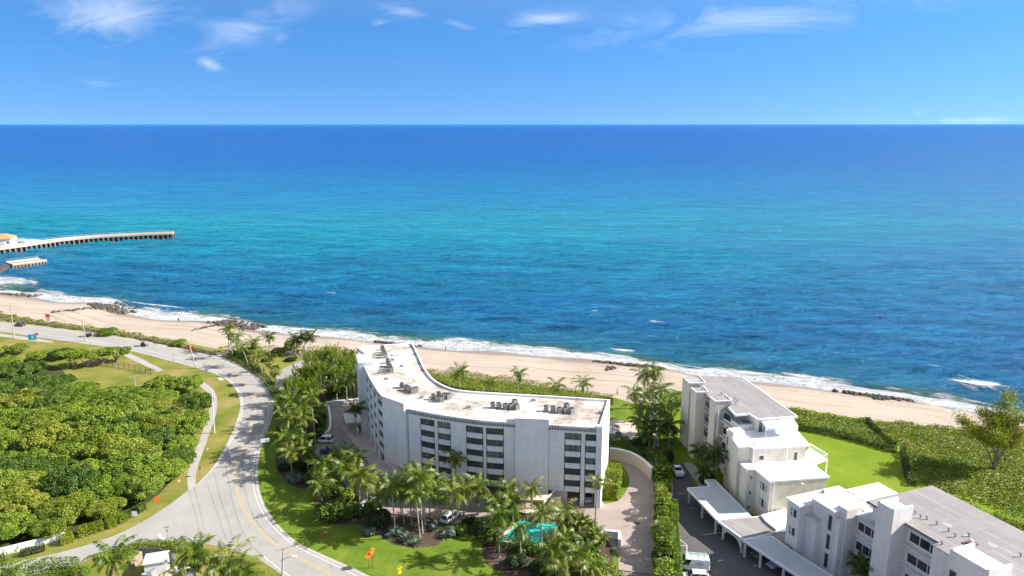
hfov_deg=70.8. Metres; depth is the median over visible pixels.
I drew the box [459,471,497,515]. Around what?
coconut palm
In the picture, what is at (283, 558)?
utility pole
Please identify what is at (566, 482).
window
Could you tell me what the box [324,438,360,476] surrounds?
coconut palm
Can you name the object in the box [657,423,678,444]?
shrub
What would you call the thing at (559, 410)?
air conditioner
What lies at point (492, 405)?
air conditioner
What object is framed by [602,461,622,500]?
hedge
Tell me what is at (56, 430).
sea grape tree
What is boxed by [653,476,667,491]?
shrub
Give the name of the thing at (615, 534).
gate wall
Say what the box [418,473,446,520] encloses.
coconut palm
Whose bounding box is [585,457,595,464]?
window
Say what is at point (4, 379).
sea grape tree
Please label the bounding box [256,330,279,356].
coconut palm
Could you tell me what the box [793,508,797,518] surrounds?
window
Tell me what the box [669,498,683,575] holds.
hedge
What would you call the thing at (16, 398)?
sea grape tree
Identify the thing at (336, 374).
feathery tree
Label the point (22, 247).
pier
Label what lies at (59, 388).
sea grape tree
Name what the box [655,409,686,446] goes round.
coconut palm
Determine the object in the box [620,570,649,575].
driveway gate
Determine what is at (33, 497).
sea grape tree
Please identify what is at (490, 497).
coconut palm
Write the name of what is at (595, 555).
hedge
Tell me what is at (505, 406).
air conditioner
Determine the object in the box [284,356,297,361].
shrub
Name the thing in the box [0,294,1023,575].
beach
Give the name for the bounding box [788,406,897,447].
sea grape field
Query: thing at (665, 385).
coconut palm
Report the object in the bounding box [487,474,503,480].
window
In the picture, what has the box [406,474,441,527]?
coconut palm
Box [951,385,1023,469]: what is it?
broadleaf tree
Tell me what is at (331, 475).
coconut palm
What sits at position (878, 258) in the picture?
sea
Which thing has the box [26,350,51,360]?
sea grape tree
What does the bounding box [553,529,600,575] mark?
coconut palm
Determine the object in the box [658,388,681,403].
sea grape field
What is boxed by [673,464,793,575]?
parking lot
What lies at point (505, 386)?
dune creeper
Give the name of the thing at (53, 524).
sea grape tree
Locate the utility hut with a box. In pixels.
[142,550,169,574]
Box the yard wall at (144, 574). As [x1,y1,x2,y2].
[141,567,176,575]
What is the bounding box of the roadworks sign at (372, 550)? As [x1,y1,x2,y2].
[370,547,374,566]
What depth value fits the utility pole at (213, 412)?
177.72 m
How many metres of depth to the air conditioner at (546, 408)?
148.35 m
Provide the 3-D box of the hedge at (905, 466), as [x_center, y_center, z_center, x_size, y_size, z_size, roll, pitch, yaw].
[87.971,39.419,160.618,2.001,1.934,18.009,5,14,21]
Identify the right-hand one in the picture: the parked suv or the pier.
the parked suv
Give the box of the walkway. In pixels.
[684,463,707,486]
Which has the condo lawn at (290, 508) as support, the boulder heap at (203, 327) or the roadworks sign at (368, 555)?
the roadworks sign at (368, 555)
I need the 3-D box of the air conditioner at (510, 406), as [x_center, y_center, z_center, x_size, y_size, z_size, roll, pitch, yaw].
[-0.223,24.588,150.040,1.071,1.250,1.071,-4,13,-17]
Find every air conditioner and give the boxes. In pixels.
[389,366,393,372]
[399,382,404,388]
[410,387,415,393]
[439,395,443,402]
[446,393,451,399]
[490,402,494,408]
[496,402,501,408]
[503,403,508,409]
[508,403,513,409]
[514,403,519,410]
[543,405,548,411]
[550,405,555,412]
[556,406,562,413]
[562,406,567,413]
[568,407,574,414]
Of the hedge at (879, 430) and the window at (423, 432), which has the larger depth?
the hedge at (879, 430)
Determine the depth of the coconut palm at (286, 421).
163.40 m
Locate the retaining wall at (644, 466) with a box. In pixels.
[610,447,652,479]
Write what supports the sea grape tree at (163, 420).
on the thicket floor at (51, 371)
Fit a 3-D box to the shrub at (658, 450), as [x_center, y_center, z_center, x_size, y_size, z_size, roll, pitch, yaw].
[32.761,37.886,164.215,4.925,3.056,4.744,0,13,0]
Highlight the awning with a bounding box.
[762,419,796,437]
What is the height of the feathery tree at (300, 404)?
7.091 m
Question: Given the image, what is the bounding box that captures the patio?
[609,420,637,440]
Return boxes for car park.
[276,356,339,393]
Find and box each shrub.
[96,327,118,336]
[171,338,186,346]
[234,350,247,359]
[245,346,258,354]
[270,347,284,355]
[275,426,289,435]
[276,462,290,470]
[284,340,295,349]
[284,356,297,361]
[284,470,303,483]
[285,454,299,464]
[296,459,312,471]
[303,470,321,485]
[307,412,326,426]
[308,430,324,440]
[313,498,345,522]
[321,480,343,498]
[337,486,355,502]
[337,501,359,519]
[359,525,375,536]
[362,500,382,514]
[364,508,390,528]
[388,524,404,536]
[423,517,436,527]
[443,525,456,537]
[456,524,471,535]
[461,517,475,525]
[471,516,494,538]
[483,527,503,544]
[504,552,528,568]
[515,540,535,555]
[527,557,549,575]
[543,532,563,552]
[543,566,566,575]
[552,551,576,570]
[556,523,578,539]
[571,532,586,545]
[579,542,600,554]
[633,436,653,450]
[644,446,665,461]
[649,518,676,547]
[651,486,671,505]
[651,545,672,559]
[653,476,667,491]
[653,555,673,575]
[654,505,670,520]
[655,457,668,474]
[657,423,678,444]
[663,450,674,462]
[698,474,715,483]
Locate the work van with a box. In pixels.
[677,552,709,570]
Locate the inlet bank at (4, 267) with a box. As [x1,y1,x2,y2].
[0,264,10,272]
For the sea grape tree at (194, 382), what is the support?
on the thicket floor at (51, 371)
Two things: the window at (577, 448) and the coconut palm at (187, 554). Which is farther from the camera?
the window at (577, 448)
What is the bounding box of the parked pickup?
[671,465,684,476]
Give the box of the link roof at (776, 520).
[761,509,786,535]
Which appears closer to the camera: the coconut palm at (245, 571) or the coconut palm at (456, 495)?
the coconut palm at (245, 571)
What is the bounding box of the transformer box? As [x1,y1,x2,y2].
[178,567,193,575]
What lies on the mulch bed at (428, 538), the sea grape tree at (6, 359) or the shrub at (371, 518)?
the shrub at (371, 518)
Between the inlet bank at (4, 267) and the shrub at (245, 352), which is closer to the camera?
the shrub at (245, 352)
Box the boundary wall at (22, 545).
[0,532,64,553]
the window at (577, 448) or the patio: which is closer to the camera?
the window at (577, 448)
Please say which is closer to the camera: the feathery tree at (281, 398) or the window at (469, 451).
the window at (469, 451)
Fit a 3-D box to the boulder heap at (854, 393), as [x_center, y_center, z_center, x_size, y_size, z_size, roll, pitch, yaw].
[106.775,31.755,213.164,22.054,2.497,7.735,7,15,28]
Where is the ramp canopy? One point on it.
(348, 418)
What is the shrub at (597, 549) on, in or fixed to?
on the mulch bed at (491, 558)
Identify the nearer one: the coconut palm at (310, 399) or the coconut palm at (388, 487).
the coconut palm at (388, 487)
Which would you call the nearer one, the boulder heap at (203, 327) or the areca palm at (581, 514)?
the areca palm at (581, 514)
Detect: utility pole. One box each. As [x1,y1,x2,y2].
[10,304,14,337]
[184,341,195,368]
[211,389,214,432]
[276,545,296,575]
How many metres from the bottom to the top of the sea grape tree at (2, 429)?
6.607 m
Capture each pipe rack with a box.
[372,353,382,358]
[377,365,388,373]
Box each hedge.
[7,556,80,575]
[19,542,44,556]
[35,565,90,575]
[58,530,73,545]
[77,519,103,538]
[104,516,117,529]
[107,536,185,554]
[114,511,128,524]
[124,509,133,518]
[134,502,146,513]
[222,353,280,399]
[230,349,264,372]
[327,386,357,399]
[431,376,612,404]
[496,535,553,556]
[510,511,562,524]
[575,548,624,575]
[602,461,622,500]
[609,433,651,457]
[652,455,674,575]
[659,401,680,407]
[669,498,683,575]
[799,423,896,452]
[865,417,896,446]
[899,445,916,485]
[993,509,1023,528]
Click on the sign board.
(265, 440)
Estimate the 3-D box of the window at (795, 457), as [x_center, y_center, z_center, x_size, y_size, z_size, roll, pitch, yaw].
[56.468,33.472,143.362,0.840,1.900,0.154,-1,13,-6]
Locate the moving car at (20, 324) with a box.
[14,322,25,326]
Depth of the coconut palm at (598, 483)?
135.79 m
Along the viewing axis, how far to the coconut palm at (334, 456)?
154.07 m
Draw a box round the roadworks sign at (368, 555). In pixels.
[365,551,371,563]
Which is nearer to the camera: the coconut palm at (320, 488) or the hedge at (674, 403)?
the coconut palm at (320, 488)
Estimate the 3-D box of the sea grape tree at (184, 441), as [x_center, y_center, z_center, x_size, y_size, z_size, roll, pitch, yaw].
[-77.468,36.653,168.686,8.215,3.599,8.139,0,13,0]
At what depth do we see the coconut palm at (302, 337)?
238.37 m
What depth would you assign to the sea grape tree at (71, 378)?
210.75 m
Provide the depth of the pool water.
135.57 m
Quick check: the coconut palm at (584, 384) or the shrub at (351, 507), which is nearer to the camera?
the shrub at (351, 507)
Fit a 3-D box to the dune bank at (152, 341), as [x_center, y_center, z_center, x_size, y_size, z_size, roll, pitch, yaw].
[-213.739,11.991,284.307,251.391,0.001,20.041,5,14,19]
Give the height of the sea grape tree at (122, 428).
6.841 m
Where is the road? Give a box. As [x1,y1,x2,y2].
[0,322,368,575]
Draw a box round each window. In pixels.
[421,418,434,425]
[421,429,434,437]
[421,440,434,448]
[422,452,434,459]
[422,463,435,470]
[438,421,450,428]
[438,433,450,440]
[438,443,450,451]
[439,455,448,462]
[439,466,451,473]
[466,425,482,432]
[466,437,482,444]
[467,449,482,456]
[467,460,483,467]
[467,471,483,478]
[486,428,503,434]
[486,439,503,446]
[486,451,503,457]
[487,462,503,469]
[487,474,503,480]
[564,445,580,451]
[564,456,580,463]
[564,467,580,474]
[564,479,579,486]
[565,433,580,439]
[584,469,594,475]
[584,480,594,487]
[585,434,595,440]
[585,445,595,452]
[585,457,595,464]
[703,428,707,437]
[704,413,708,423]
[705,399,709,408]
[722,426,726,434]
[723,411,731,422]
[791,526,795,537]
[793,452,797,460]
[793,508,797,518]
[823,552,827,568]
[825,533,830,549]
[827,515,832,530]
[855,539,871,557]
[857,520,873,538]
[906,551,929,575]
[909,530,932,554]
[949,569,956,575]
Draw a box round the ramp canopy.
[343,413,360,432]
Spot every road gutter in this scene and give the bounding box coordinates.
[127,338,367,575]
[130,350,241,484]
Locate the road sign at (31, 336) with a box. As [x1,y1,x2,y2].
[28,334,35,341]
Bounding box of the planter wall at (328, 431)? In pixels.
[316,406,331,437]
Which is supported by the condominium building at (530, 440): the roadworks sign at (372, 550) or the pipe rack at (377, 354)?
the pipe rack at (377, 354)
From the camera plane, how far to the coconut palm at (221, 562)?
116.45 m
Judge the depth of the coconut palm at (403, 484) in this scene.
136.35 m
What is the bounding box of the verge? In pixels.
[0,332,239,564]
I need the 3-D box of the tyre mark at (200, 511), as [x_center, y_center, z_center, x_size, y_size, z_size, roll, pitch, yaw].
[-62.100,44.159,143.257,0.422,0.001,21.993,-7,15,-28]
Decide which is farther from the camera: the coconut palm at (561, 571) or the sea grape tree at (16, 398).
the sea grape tree at (16, 398)
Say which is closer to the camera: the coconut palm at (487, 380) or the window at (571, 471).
the window at (571, 471)
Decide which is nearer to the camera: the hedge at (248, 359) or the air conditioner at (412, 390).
the air conditioner at (412, 390)
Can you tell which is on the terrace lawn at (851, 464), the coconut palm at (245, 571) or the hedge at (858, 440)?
the hedge at (858, 440)
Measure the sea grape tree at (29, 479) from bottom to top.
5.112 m
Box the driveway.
[313,405,653,575]
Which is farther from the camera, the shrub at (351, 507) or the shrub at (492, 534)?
the shrub at (351, 507)
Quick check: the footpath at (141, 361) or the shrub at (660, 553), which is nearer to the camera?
the shrub at (660, 553)
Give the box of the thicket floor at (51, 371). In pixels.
[0,356,192,547]
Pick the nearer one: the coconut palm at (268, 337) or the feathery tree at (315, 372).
the feathery tree at (315, 372)
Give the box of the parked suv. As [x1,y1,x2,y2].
[314,434,334,443]
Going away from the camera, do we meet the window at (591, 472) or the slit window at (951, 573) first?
the slit window at (951, 573)
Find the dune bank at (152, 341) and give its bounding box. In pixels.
[0,313,227,355]
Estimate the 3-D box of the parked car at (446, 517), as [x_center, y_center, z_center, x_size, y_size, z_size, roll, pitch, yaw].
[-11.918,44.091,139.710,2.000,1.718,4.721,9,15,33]
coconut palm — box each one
[0,547,36,575]
[80,534,141,575]
[158,558,202,575]
[168,531,222,575]
[178,544,237,575]
[199,533,260,575]
[217,323,237,350]
[222,547,266,575]
[223,330,238,355]
[226,329,247,349]
[230,341,250,364]
[245,335,262,348]
[245,350,266,374]
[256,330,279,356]
[264,423,301,462]
[271,402,288,416]
[271,407,303,432]
[272,440,305,470]
[275,388,304,425]
[283,427,316,460]
[284,398,313,431]
[286,332,302,352]
[288,407,316,455]
[292,409,319,438]
[294,330,316,353]
[297,389,326,448]
[297,439,321,472]
[299,401,328,426]
[302,329,319,351]
[303,456,328,486]
[306,470,337,500]
[308,453,335,479]
[309,464,347,498]
[315,449,346,469]
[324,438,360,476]
[324,449,366,487]
[326,375,346,399]
[337,371,355,398]
[337,458,378,514]
[340,395,366,435]
[340,447,369,488]
[345,367,356,394]
[352,470,379,500]
[362,470,393,516]
[375,469,410,527]
[380,478,413,525]
[387,472,409,514]
[390,461,425,525]
[396,481,430,537]
[397,458,439,533]
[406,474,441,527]
[417,466,451,518]
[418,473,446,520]
[430,475,453,517]
[435,473,476,525]
[441,448,468,481]
[445,361,471,387]
[446,473,480,516]
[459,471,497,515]
[475,489,510,523]
[479,375,498,391]
[479,498,521,557]
[490,477,524,516]
[493,484,529,521]
[503,516,538,559]
[510,366,528,392]
[520,476,546,517]
[523,499,560,542]
[528,526,570,571]
[540,497,584,525]
[541,553,585,575]
[545,377,566,395]
[548,524,582,573]
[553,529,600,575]
[569,551,609,575]
[570,374,593,397]
[584,473,611,524]
[621,383,645,420]
[621,396,650,432]
[627,407,653,443]
[628,362,660,399]
[632,394,666,419]
[633,381,662,404]
[634,421,663,447]
[639,410,672,445]
[642,363,666,394]
[647,378,675,401]
[650,396,680,433]
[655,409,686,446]
[686,441,710,474]
[692,460,720,485]
[695,446,717,469]
[702,440,729,480]
[845,551,870,575]
[845,552,873,575]
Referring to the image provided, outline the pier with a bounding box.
[0,230,174,253]
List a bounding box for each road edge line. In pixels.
[3,324,239,368]
[4,329,242,452]
[252,401,356,575]
[264,556,289,575]
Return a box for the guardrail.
[1,318,223,355]
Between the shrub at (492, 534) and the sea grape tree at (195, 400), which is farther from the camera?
the sea grape tree at (195, 400)
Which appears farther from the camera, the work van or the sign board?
the sign board
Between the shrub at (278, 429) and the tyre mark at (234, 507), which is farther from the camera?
the shrub at (278, 429)
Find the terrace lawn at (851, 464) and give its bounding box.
[659,393,1023,530]
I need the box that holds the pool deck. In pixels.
[501,518,556,546]
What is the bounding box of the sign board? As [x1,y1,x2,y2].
[260,438,269,446]
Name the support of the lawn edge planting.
on the terrace lawn at (851, 464)
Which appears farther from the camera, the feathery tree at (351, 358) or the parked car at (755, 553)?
the feathery tree at (351, 358)
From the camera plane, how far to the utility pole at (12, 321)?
256.75 m
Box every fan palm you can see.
[20,387,35,395]
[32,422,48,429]
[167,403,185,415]
[264,357,274,380]
[267,364,282,393]
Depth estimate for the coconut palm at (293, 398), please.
180.45 m
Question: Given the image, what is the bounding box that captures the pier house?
[0,234,16,245]
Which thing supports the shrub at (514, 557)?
on the mulch bed at (491, 558)
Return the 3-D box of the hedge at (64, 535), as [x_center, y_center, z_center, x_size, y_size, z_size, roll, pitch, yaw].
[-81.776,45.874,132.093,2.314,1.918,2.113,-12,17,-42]
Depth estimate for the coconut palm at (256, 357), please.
218.61 m
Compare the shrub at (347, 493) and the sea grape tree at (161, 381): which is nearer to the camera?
the shrub at (347, 493)
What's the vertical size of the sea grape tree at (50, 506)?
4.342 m
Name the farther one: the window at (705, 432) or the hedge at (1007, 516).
the window at (705, 432)
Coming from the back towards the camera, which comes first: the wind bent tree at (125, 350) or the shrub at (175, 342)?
the shrub at (175, 342)
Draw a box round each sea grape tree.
[0,354,23,364]
[0,361,33,378]
[0,378,23,386]
[0,381,13,392]
[0,388,46,410]
[0,405,32,423]
[0,417,17,429]
[0,425,11,439]
[0,428,38,451]
[0,446,31,458]
[0,451,56,471]
[0,454,12,468]
[0,468,25,489]
[0,468,52,499]
[0,482,52,515]
[0,509,38,540]
[2,343,30,353]
[2,384,43,395]
[4,410,61,430]
[8,373,51,388]
[11,445,52,462]
[15,405,56,418]
[16,421,72,449]
[17,360,48,372]
[20,390,66,409]
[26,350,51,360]
[26,512,75,538]
[29,378,69,390]
[32,488,98,519]
[34,457,78,483]
[39,464,98,496]
[43,385,74,401]
[46,400,92,420]
[46,418,68,439]
[47,347,75,358]
[47,437,95,464]
[51,374,77,383]
[60,386,104,402]
[61,381,100,392]
[62,424,102,447]
[67,456,121,480]
[68,405,125,435]
[79,473,132,500]
[81,432,143,460]
[82,495,127,518]
[84,391,133,407]
[84,422,140,450]
[90,385,134,398]
[97,451,161,480]
[108,412,145,425]
[113,402,151,420]
[114,395,150,408]
[115,472,164,499]
[116,438,162,466]
[120,385,160,401]
[124,424,177,446]
[135,412,179,432]
[141,458,189,481]
[143,375,178,390]
[144,396,177,413]
[145,389,179,402]
[149,407,190,419]
[160,446,196,466]
[162,434,200,450]
[169,374,203,392]
[171,414,209,434]
[176,391,200,398]
[176,392,213,409]
[184,408,209,415]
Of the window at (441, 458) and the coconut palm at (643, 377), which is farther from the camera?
the coconut palm at (643, 377)
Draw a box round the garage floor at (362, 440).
[341,423,602,504]
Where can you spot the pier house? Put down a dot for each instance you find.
(8, 239)
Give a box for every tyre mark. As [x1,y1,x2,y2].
[187,486,199,533]
[194,486,205,536]
[207,482,225,539]
[213,469,232,537]
[224,453,263,555]
[244,458,277,542]
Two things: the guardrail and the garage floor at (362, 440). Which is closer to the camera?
the garage floor at (362, 440)
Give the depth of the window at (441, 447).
148.64 m
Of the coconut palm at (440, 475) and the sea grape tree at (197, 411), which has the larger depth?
the sea grape tree at (197, 411)
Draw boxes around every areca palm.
[562,510,580,524]
[570,509,591,532]
[578,513,597,537]
[583,522,604,541]
[593,529,613,551]
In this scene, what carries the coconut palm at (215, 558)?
on the corner lot at (138, 570)
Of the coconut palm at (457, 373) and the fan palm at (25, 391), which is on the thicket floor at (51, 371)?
the fan palm at (25, 391)
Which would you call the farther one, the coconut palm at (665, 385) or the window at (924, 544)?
the coconut palm at (665, 385)
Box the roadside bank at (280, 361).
[226,350,302,391]
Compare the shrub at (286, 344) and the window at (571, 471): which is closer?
the window at (571, 471)
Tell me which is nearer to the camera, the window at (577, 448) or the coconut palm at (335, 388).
the window at (577, 448)
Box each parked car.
[319,446,339,454]
[360,496,382,506]
[439,510,460,523]
[584,491,592,501]
[680,568,708,575]
[751,550,764,557]
[766,560,780,569]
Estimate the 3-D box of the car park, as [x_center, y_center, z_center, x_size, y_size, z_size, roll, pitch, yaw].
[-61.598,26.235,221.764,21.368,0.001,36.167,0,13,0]
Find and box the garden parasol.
[518,502,534,512]
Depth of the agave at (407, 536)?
132.59 m
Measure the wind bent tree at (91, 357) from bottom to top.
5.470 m
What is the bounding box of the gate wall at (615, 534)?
[604,529,620,546]
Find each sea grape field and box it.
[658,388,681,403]
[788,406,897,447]
[876,419,1023,514]
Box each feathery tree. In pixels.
[273,390,292,416]
[278,373,306,403]
[291,364,312,387]
[294,394,308,415]
[297,374,320,405]
[301,350,319,380]
[307,359,329,393]
[311,346,333,378]
[321,342,344,372]
[323,362,346,393]
[332,353,354,381]
[338,348,356,371]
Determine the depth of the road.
145.32 m
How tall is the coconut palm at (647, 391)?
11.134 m
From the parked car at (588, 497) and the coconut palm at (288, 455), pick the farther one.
the coconut palm at (288, 455)
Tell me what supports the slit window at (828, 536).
in the terraced building at (932, 530)
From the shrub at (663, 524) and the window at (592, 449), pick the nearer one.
the shrub at (663, 524)
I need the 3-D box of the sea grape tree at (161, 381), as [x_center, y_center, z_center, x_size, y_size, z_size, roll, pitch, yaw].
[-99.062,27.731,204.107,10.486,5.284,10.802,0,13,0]
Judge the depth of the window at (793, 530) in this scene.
124.91 m
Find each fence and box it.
[100,360,150,373]
[131,551,142,569]
[138,548,175,562]
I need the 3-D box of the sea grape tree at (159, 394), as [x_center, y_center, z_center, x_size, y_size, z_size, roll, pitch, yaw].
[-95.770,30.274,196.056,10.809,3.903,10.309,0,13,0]
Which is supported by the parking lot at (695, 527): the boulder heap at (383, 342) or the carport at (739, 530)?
the carport at (739, 530)
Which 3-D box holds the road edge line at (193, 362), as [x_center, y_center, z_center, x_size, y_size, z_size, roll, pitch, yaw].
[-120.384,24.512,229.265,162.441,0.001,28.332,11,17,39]
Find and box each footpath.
[0,334,52,342]
[124,353,162,370]
[187,383,216,489]
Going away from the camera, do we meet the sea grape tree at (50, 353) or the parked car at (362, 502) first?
the parked car at (362, 502)
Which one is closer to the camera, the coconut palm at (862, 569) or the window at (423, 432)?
the coconut palm at (862, 569)
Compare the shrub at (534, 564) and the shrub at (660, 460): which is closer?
the shrub at (534, 564)
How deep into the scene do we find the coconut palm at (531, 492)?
137.71 m
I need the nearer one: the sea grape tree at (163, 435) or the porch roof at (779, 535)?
the porch roof at (779, 535)
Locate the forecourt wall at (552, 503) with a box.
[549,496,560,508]
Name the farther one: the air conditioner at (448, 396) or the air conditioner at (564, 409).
the air conditioner at (448, 396)
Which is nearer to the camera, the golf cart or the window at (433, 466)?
the window at (433, 466)
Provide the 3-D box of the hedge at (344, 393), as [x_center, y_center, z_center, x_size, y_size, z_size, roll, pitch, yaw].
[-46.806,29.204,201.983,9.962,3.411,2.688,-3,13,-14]
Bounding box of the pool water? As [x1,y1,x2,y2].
[504,520,557,543]
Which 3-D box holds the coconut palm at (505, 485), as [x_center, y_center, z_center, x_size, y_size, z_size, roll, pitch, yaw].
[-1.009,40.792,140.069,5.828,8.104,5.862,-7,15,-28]
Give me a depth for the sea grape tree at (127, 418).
175.86 m
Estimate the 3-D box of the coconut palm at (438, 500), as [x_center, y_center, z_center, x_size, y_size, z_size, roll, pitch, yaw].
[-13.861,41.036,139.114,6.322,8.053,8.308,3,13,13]
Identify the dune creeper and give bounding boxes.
[0,311,190,346]
[218,345,356,360]
[426,368,613,399]
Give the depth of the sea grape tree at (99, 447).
159.44 m
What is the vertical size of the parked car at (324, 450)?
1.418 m
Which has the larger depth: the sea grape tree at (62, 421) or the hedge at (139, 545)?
the sea grape tree at (62, 421)
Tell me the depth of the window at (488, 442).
145.08 m
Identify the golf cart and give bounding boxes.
[140,340,147,346]
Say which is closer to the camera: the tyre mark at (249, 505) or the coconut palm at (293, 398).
the tyre mark at (249, 505)
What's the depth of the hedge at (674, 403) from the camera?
194.85 m
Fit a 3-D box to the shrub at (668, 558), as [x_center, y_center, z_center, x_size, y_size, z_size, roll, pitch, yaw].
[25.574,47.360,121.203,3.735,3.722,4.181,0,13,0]
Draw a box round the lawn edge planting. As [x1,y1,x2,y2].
[956,497,1023,530]
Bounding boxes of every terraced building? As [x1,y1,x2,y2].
[679,375,829,515]
[785,482,1023,575]
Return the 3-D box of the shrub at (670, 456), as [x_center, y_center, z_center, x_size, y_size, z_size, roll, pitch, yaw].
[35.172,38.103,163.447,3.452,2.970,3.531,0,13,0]
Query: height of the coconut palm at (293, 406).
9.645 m
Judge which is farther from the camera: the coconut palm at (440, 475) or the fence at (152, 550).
the coconut palm at (440, 475)
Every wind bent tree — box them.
[53,349,94,367]
[65,348,106,366]
[88,346,120,363]
[108,346,130,360]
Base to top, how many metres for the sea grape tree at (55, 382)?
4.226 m
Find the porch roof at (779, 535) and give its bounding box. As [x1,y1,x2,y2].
[772,528,791,548]
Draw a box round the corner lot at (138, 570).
[31,541,280,575]
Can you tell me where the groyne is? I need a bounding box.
[6,256,47,267]
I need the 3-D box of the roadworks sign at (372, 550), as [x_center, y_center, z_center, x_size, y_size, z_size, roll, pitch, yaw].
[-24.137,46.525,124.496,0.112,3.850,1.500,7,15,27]
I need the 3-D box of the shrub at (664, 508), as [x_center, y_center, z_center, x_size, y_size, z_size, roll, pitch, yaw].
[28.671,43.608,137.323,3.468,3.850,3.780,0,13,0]
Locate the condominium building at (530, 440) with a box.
[356,343,609,513]
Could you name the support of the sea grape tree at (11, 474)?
on the thicket floor at (51, 371)
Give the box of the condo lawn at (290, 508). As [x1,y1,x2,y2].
[258,374,648,575]
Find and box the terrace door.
[758,422,762,431]
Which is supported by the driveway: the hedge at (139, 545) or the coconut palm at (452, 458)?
the coconut palm at (452, 458)
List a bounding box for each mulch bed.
[275,444,320,488]
[284,367,357,440]
[314,484,506,546]
[482,529,614,575]
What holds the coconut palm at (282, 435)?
on the mulch bed at (302, 484)
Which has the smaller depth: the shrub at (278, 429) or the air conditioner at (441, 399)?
the air conditioner at (441, 399)
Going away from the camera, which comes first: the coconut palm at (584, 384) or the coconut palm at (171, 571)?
the coconut palm at (171, 571)
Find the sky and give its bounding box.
[0,0,1023,123]
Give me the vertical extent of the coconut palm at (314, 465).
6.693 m
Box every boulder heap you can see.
[0,292,43,296]
[51,307,105,312]
[87,301,140,313]
[191,324,217,330]
[206,317,267,329]
[374,340,422,346]
[592,360,664,368]
[605,365,616,370]
[832,389,914,402]
[869,396,889,400]
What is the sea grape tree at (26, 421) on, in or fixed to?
on the thicket floor at (51, 371)
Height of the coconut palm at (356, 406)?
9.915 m
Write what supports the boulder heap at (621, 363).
on the beach
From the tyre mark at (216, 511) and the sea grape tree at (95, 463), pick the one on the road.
the tyre mark at (216, 511)
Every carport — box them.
[687,479,750,533]
[717,516,779,552]
[743,536,832,575]
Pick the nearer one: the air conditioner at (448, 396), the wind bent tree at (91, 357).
the air conditioner at (448, 396)
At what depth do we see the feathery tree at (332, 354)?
213.54 m
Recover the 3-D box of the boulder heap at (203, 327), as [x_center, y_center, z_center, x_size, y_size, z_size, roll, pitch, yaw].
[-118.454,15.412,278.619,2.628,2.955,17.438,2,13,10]
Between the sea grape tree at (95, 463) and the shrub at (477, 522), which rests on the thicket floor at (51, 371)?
the sea grape tree at (95, 463)
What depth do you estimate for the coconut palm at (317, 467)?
148.33 m
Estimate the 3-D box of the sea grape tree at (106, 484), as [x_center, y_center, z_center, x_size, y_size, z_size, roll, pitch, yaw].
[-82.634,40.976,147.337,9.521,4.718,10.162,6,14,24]
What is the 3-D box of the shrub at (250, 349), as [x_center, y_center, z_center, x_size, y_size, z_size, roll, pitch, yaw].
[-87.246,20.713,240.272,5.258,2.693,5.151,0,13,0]
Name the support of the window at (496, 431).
in the condominium building at (530, 440)
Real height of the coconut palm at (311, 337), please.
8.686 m
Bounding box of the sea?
[0,124,1023,420]
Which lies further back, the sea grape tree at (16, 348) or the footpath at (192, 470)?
the sea grape tree at (16, 348)
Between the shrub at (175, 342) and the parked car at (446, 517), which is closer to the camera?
the parked car at (446, 517)
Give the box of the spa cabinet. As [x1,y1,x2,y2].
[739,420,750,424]
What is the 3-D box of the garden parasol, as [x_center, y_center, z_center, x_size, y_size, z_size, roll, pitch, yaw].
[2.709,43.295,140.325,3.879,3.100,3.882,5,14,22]
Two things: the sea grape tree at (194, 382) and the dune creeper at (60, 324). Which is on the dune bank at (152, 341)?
the dune creeper at (60, 324)
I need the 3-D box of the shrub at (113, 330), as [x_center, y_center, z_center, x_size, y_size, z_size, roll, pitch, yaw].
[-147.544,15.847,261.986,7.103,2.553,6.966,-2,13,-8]
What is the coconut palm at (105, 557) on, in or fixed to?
on the corner lot at (138, 570)
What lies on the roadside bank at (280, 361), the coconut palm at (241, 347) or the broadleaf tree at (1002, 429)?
the coconut palm at (241, 347)
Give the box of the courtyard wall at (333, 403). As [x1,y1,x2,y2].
[327,398,357,406]
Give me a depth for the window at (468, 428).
145.39 m
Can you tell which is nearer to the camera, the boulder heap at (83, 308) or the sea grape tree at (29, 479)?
the sea grape tree at (29, 479)
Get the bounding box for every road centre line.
[0,326,330,575]
[4,326,334,575]
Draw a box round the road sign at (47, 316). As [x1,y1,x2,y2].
[45,314,49,322]
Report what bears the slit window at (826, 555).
in the terraced building at (932, 530)
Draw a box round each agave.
[398,530,417,543]
[412,537,422,546]
[428,524,439,532]
[439,528,448,539]
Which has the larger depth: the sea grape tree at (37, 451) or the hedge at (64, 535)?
the sea grape tree at (37, 451)

